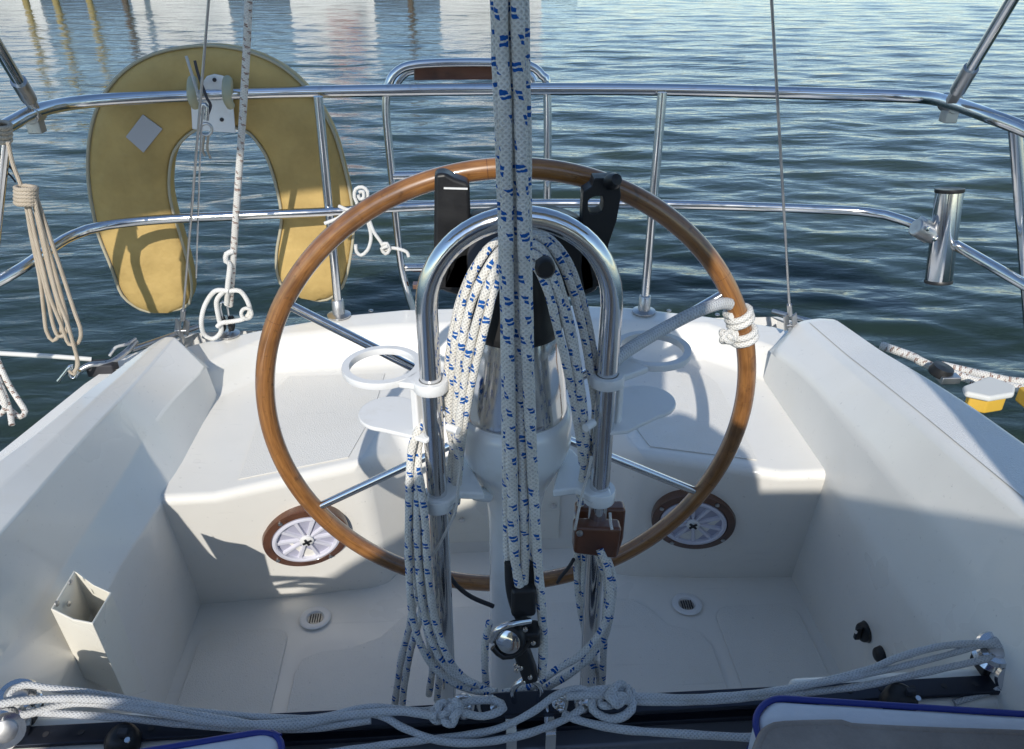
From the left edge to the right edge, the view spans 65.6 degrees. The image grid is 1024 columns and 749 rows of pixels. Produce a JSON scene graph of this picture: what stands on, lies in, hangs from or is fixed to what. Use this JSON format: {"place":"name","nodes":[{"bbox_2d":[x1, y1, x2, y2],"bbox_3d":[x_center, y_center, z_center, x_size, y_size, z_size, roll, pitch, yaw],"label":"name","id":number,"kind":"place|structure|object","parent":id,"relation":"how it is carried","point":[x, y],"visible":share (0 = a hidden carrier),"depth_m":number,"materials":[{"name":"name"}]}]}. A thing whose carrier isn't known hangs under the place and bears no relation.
{"place":"outdoors","nodes":[
{"label":"outdoors","id":0,"kind":"place"},
{"bbox_2d":[0,0,1023,451],"bbox_3d":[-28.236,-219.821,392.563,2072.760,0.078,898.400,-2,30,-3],"label":"water","id":1,"kind":"structure","parent":0,"point":[860,276],"depth_m":8.02,"materials":[{"name":"blue liquid"}]},
{"bbox_2d":[0,306,1023,748],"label":"sailboat","id":2,"kind":"object","parent":1,"relation":"on","point":[880,492],"visible":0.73,"depth_m":1.84,"materials":[{"name":"white plastic"}]},
{"bbox_2d":[0,359,27,425],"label":"dock line","id":3,"kind":"object","parent":2,"relation":"on","point":[6,405],"visible":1,"depth_m":1.84,"materials":[{"name":"white fabric"}]},
{"bbox_2d":[0,708,30,748],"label":"traveler end block","id":4,"kind":"structure","parent":2,"relation":"attached to","point":[14,728],"depth_m":1.14,"materials":[{"name":"silver metal"}]},
{"bbox_2d":[0,678,43,724],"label":"traveler end block","id":5,"kind":"structure","parent":2,"relation":"attached to","point":[4,689],"depth_m":1.17,"materials":[{"name":"silver metal"}]},
{"bbox_2d":[57,337,138,381],"bbox_3d":[-1.078,-0.066,2.046,0.112,0.140,0.197,9,31,16],"label":"mooring cleat","id":6,"kind":"object","parent":2,"relation":"attached to","point":[94,368],"visible":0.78,"depth_m":2.05,"materials":[{"name":"metal"}]},
{"bbox_2d":[51,570,145,695],"bbox_3d":[-0.714,0.498,1.397,0.082,0.333,0.132,-2,30,-3],"label":"winch handle pocket","id":7,"kind":"object","parent":2,"relation":"attached to","point":[101,648],"visible":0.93,"depth_m":1.36,"materials":[{"name":"plastic"}]},
{"bbox_2d":[174,0,209,343],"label":"backstay","id":8,"kind":"object","parent":2,"relation":"attached to","point":[179,331],"visible":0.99,"depth_m":1.88,"materials":[{"name":"metal"}]},
{"bbox_2d":[141,729,284,748],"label":"seat cushion","id":9,"kind":"object","parent":2,"relation":"on","point":[261,739],"visible":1,"depth_m":1.07,"materials":[{"name":"fabric"}]},
{"bbox_2d":[199,0,253,340],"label":"tackle rope","id":10,"kind":"object","parent":2,"relation":"attached to","point":[229,290],"visible":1,"depth_m":1.95,"materials":[{"name":"white fabric"}]},
{"bbox_2d":[219,301,239,339],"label":"deck block","id":11,"kind":"structure","parent":2,"relation":"attached to","point":[231,332],"depth_m":2.18,"materials":[{"name":"metal"}]},
{"bbox_2d":[262,505,348,565],"bbox_3d":[-0.490,0.380,1.891,0.202,0.202,0.071,-9,31,-15],"label":"vent","id":12,"kind":"object","parent":2,"relation":"attached to","point":[297,526],"visible":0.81,"depth_m":1.87,"materials":[{"name":"white plastic"}]},
{"bbox_2d":[299,606,330,628],"bbox_3d":[-0.487,0.604,1.969,0.076,0.010,0.076,-2,30,-3],"label":"deck drain","id":13,"kind":"object","parent":2,"relation":"on","point":[316,617],"visible":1,"depth_m":1.97,"materials":[{"name":"white plastic"}]},
{"bbox_2d":[12,675,999,748],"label":"traveler","id":14,"kind":"object","parent":2,"relation":"attached to","point":[734,717],"visible":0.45,"depth_m":1.19,"materials":[{"name":"black metal"}]},
{"bbox_2d":[104,722,141,748],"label":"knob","id":15,"kind":"object","parent":14,"relation":"attached to","point":[126,735],"visible":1,"depth_m":1.13,"materials":[{"name":"black plastic"}]},
{"bbox_2d":[0,681,588,748],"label":"traveler line","id":16,"kind":"object","parent":14,"relation":"on","point":[448,713],"visible":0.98,"depth_m":1.15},
{"bbox_2d":[488,560,540,684],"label":"mainsheet block","id":17,"kind":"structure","parent":14,"relation":"attached to","point":[518,638],"depth_m":1.08,"materials":[{"name":"black plastic"}]},
{"bbox_2d":[490,0,547,678],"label":"mainsheet","id":18,"kind":"object","parent":17,"relation":"attached to","point":[510,49],"visible":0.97,"depth_m":0.87,"materials":[{"name":"white fabric"}]},
{"bbox_2d":[561,638,1002,741],"bbox_3d":[0.461,0.482,1.183,0.780,0.087,0.094,-4,30,-7],"label":"traveler line","id":19,"kind":"object","parent":14,"relation":"on","point":[618,694],"visible":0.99,"depth_m":1.18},
{"bbox_2d":[878,682,920,710],"bbox_3d":[0.580,0.486,1.191,0.052,0.053,0.050,-2,30,-3],"label":"cam cleat","id":20,"kind":"object","parent":14,"relation":"attached to","point":[898,692],"visible":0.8,"depth_m":1.18,"materials":[{"name":"black plastic"}]},
{"bbox_2d":[0,83,1023,327],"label":"stern rail","id":21,"kind":"object","parent":2,"relation":"on","point":[660,91],"visible":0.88,"depth_m":2.05,"materials":[{"name":"silver metal"}]},
{"bbox_2d":[0,120,82,372],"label":"hanging coil","id":22,"kind":"object","parent":21,"relation":"hanging from","point":[25,196],"visible":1,"depth_m":1.69,"materials":[{"name":"grey fabric"}]},
{"bbox_2d":[0,351,91,360],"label":"lifeline","id":23,"kind":"object","parent":21,"relation":"attached to","point":[39,355],"visible":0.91,"depth_m":2.01,"materials":[{"name":"white plastic"}]},
{"bbox_2d":[186,74,235,132],"bbox_3d":[-0.750,-0.664,1.974,0.143,0.154,0.129,-2,30,-3],"label":"buoy bracket","id":24,"kind":"object","parent":21,"relation":"attached to","point":[221,117],"visible":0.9,"depth_m":2.01,"materials":[{"name":"white plastic"}]},
{"bbox_2d":[185,56,212,158],"bbox_3d":[-0.735,-0.630,1.888,0.046,0.237,0.019,-2,30,-3],"label":"snap shackle","id":25,"kind":"object","parent":24,"relation":"hanging from","point":[208,108],"visible":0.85,"depth_m":1.89,"materials":[{"name":"grey metal"}]},
{"bbox_2d":[86,43,354,312],"bbox_3d":[-0.797,-0.517,2.187,0.713,0.738,0.088,-2,30,-3],"label":"horseshoe buoy","id":26,"kind":"object","parent":21,"relation":"hanging from","point":[131,152],"visible":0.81,"depth_m":2.12,"materials":[{"name":"yellow fabric"}]},
{"bbox_2d":[324,185,409,256],"bbox_3d":[-0.380,-0.393,2.056,0.220,0.191,0.031,2,30,3],"label":"tied cord","id":27,"kind":"object","parent":21,"relation":"attached to","point":[387,247],"visible":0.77,"depth_m":2.07,"materials":[{"name":"white fabric"}]},
{"bbox_2d":[382,58,551,309],"bbox_3d":[-0.120,-0.514,2.289,0.465,0.750,0.086,-2,30,-3],"label":"boarding ladder","id":28,"kind":"object","parent":21,"relation":"attached to","point":[453,69],"visible":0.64,"depth_m":2.14,"materials":[{"name":"silver metal"}]},
{"bbox_2d":[0,0,1018,133],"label":"metal poles","id":29,"kind":"object","parent":21,"relation":"attached to","point":[27,96],"visible":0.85,"depth_m":1.70,"materials":[{"name":"metal"}]},
{"bbox_2d":[908,187,964,285],"bbox_3d":[1.030,-0.335,1.934,0.119,0.237,0.104,-2,30,-3],"label":"rod holder","id":30,"kind":"object","parent":21,"relation":"attached to","point":[939,233],"visible":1,"depth_m":1.91,"materials":[{"name":"silver metal"}]},
{"bbox_2d":[415,205,622,698],"bbox_3d":[0.011,0.319,1.264,0.340,1.200,0.090,-2,30,-3],"label":"pedestal guard","id":31,"kind":"object","parent":2,"relation":"on","point":[452,245],"visible":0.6,"depth_m":1.08,"materials":[{"name":"silver metal"}]},
{"bbox_2d":[341,345,460,442],"bbox_3d":[-0.152,0.027,1.150,0.184,0.096,0.116,6,30,10],"label":"drink holder","id":32,"kind":"object","parent":31,"relation":"attached to","point":[398,416],"visible":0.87,"depth_m":1.14,"materials":[{"name":"white plastic"}]},
{"bbox_2d":[391,230,616,705],"bbox_3d":[-0.022,0.220,1.171,0.377,0.842,0.192,-2,30,-3],"label":"rope coil","id":33,"kind":"object","parent":31,"relation":"hanging from","point":[463,354],"visible":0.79,"depth_m":1.14,"materials":[{"name":"white fabric"}]},
{"bbox_2d":[572,501,625,557],"bbox_3d":[0.137,0.262,1.258,0.089,0.112,0.081,-2,30,-3],"label":"teak clamp","id":34,"kind":"object","parent":31,"relation":"attached to","point":[590,537],"visible":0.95,"depth_m":1.22,"materials":[{"name":"wood"}]},
{"bbox_2d":[556,558,574,583],"bbox_3d":[0.087,0.325,1.312,0.009,0.081,0.042,-21,36,-33],"label":"black cable","id":35,"kind":"object","parent":34,"relation":"hanging from","point":[565,571],"visible":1,"depth_m":1.31,"materials":[{"name":"grey rubber"}]},
{"bbox_2d":[574,456,612,529],"bbox_3d":[0.123,0.176,1.172,0.060,0.127,0.017,0,30,1],"label":"white cable","id":36,"kind":"object","parent":34,"relation":"attached to","point":[582,494],"visible":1,"depth_m":1.18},
{"bbox_2d":[582,330,691,434],"bbox_3d":[0.188,0.020,1.162,0.116,0.096,0.212,13,32,21],"label":"drink holder","id":37,"kind":"object","parent":31,"relation":"attached to","point":[637,406],"visible":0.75,"depth_m":1.16,"materials":[{"name":"white plastic"}]},
{"bbox_2d":[426,402,615,691],"bbox_3d":[0.005,0.423,1.431,0.293,0.846,0.220,-2,30,-3],"label":"steering pedestal","id":38,"kind":"object","parent":2,"relation":"on","point":[482,467],"visible":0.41,"depth_m":1.21,"materials":[{"name":"white paint"}]},
{"bbox_2d":[431,441,462,556],"bbox_3d":[-0.099,0.187,1.169,0.057,0.213,0.004,-2,30,-3],"label":"white cable","id":39,"kind":"object","parent":38,"relation":"hanging from","point":[451,445],"visible":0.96,"depth_m":1.17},
{"bbox_2d":[451,575,494,608],"bbox_3d":[-0.073,0.364,1.352,0.086,0.095,0.008,-2,30,-3],"label":"black cable","id":40,"kind":"object","parent":38,"relation":"attached to","point":[469,595],"visible":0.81,"depth_m":1.36,"materials":[{"name":"grey rubber"}]},
{"bbox_2d":[473,486,492,502],"bbox_3d":[-0.069,0.196,1.279,0.077,0.083,0.061,-2,30,-3],"label":"brake knob","id":41,"kind":"object","parent":38,"relation":"attached to","point":[488,497],"visible":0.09,"depth_m":1.25,"materials":[{"name":"white plastic"}]},
{"bbox_2d":[255,157,755,591],"bbox_3d":[-0.002,0.066,1.356,0.857,0.857,0.076,-2,30,-3],"label":"yacht helm","id":42,"kind":"object","parent":38,"relation":"attached to","point":[339,230],"visible":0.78,"depth_m":1.29,"materials":[{"name":"brown wood"}]},
{"bbox_2d":[618,297,758,366],"bbox_3d":[0.265,-0.046,1.232,0.373,0.107,0.060,-23,37,-34],"label":"wheel lashing","id":43,"kind":"object","parent":42,"relation":"attached to","point":[728,336],"visible":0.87,"depth_m":1.24,"materials":[{"name":"white fabric"}]},
{"bbox_2d":[469,253,567,434],"bbox_3d":[0.002,-0.069,1.155,0.164,0.287,0.180,9,31,16],"label":"compass binnacle","id":44,"kind":"object","parent":38,"relation":"on","point":[550,399],"visible":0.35,"depth_m":1.14,"materials":[{"name":"silver metal"}]},
{"bbox_2d":[434,168,621,296],"bbox_3d":[0.022,-0.186,1.136,0.270,0.195,0.136,-2,30,-3],"label":"instrument bracket","id":45,"kind":"object","parent":44,"relation":"attached to","point":[451,200],"visible":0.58,"depth_m":1.14,"materials":[{"name":"black plastic"}]},
{"bbox_2d":[672,593,701,614],"bbox_3d":[0.442,0.582,2.010,0.076,0.010,0.076,-2,30,-3],"label":"deck drain","id":46,"kind":"object","parent":2,"relation":"on","point":[687,603],"visible":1,"depth_m":2.01,"materials":[{"name":"white plastic"}]},
{"bbox_2d":[651,490,735,548],"bbox_3d":[0.443,0.351,1.944,0.202,0.202,0.071,5,30,9],"label":"vent","id":47,"kind":"object","parent":2,"relation":"attached to","point":[712,507],"visible":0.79,"depth_m":1.92,"materials":[{"name":"white plastic"}]},
{"bbox_2d":[770,0,796,331],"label":"backstay","id":48,"kind":"object","parent":2,"relation":"attached to","point":[791,325],"visible":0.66,"depth_m":1.86,"materials":[{"name":"metal"}]},
{"bbox_2d":[853,620,871,642],"bbox_3d":[0.740,0.537,1.664,0.062,0.050,0.051,-2,30,-3],"label":"switch knob","id":49,"kind":"object","parent":2,"relation":"attached to","point":[862,631],"visible":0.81,"depth_m":1.65,"materials":[{"name":"black plastic"}]},
{"bbox_2d":[872,645,885,661],"bbox_3d":[0.750,0.564,1.601,0.044,0.039,0.037,-9,31,-16],"label":"switch knob","id":50,"kind":"object","parent":2,"relation":"attached to","point":[878,653],"visible":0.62,"depth_m":1.59,"materials":[{"name":"black plastic"}]},
{"bbox_2d":[746,695,1023,748],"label":"seat cushion","id":51,"kind":"object","parent":2,"relation":"on","point":[769,710],"visible":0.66,"depth_m":1.11,"materials":[{"name":"fabric"}]},
{"bbox_2d":[752,719,1023,748],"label":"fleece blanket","id":52,"kind":"object","parent":51,"relation":"on","point":[821,734],"visible":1,"depth_m":1.06,"materials":[{"name":"fabric"}]},
{"bbox_2d":[928,361,961,384],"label":"lead block","id":53,"kind":"structure","parent":2,"relation":"attached to","point":[942,373],"depth_m":2.00,"materials":[{"name":"silver plastic"}]},
{"bbox_2d":[879,341,1023,391],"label":"mooring rope","id":54,"kind":"object","parent":2,"relation":"on","point":[968,375],"visible":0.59,"depth_m":2.08,"materials":[{"name":"white fabric"}]},
{"bbox_2d":[970,631,1005,675],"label":"traveler end block","id":55,"kind":"structure","parent":2,"relation":"attached to","point":[995,663],"depth_m":1.23,"materials":[{"name":"silver metal"}]},
{"bbox_2d":[962,377,1023,412],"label":"float","id":56,"kind":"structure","parent":2,"relation":"attached to","point":[988,394],"depth_m":1.87,"materials":[{"name":"yellow"}]},
{"bbox_2d":[994,668,1005,690],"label":"traveler end block","id":57,"kind":"structure","parent":2,"relation":"attached to","point":[999,676],"depth_m":1.22,"materials":[{"name":"silver metal"}]}
]}

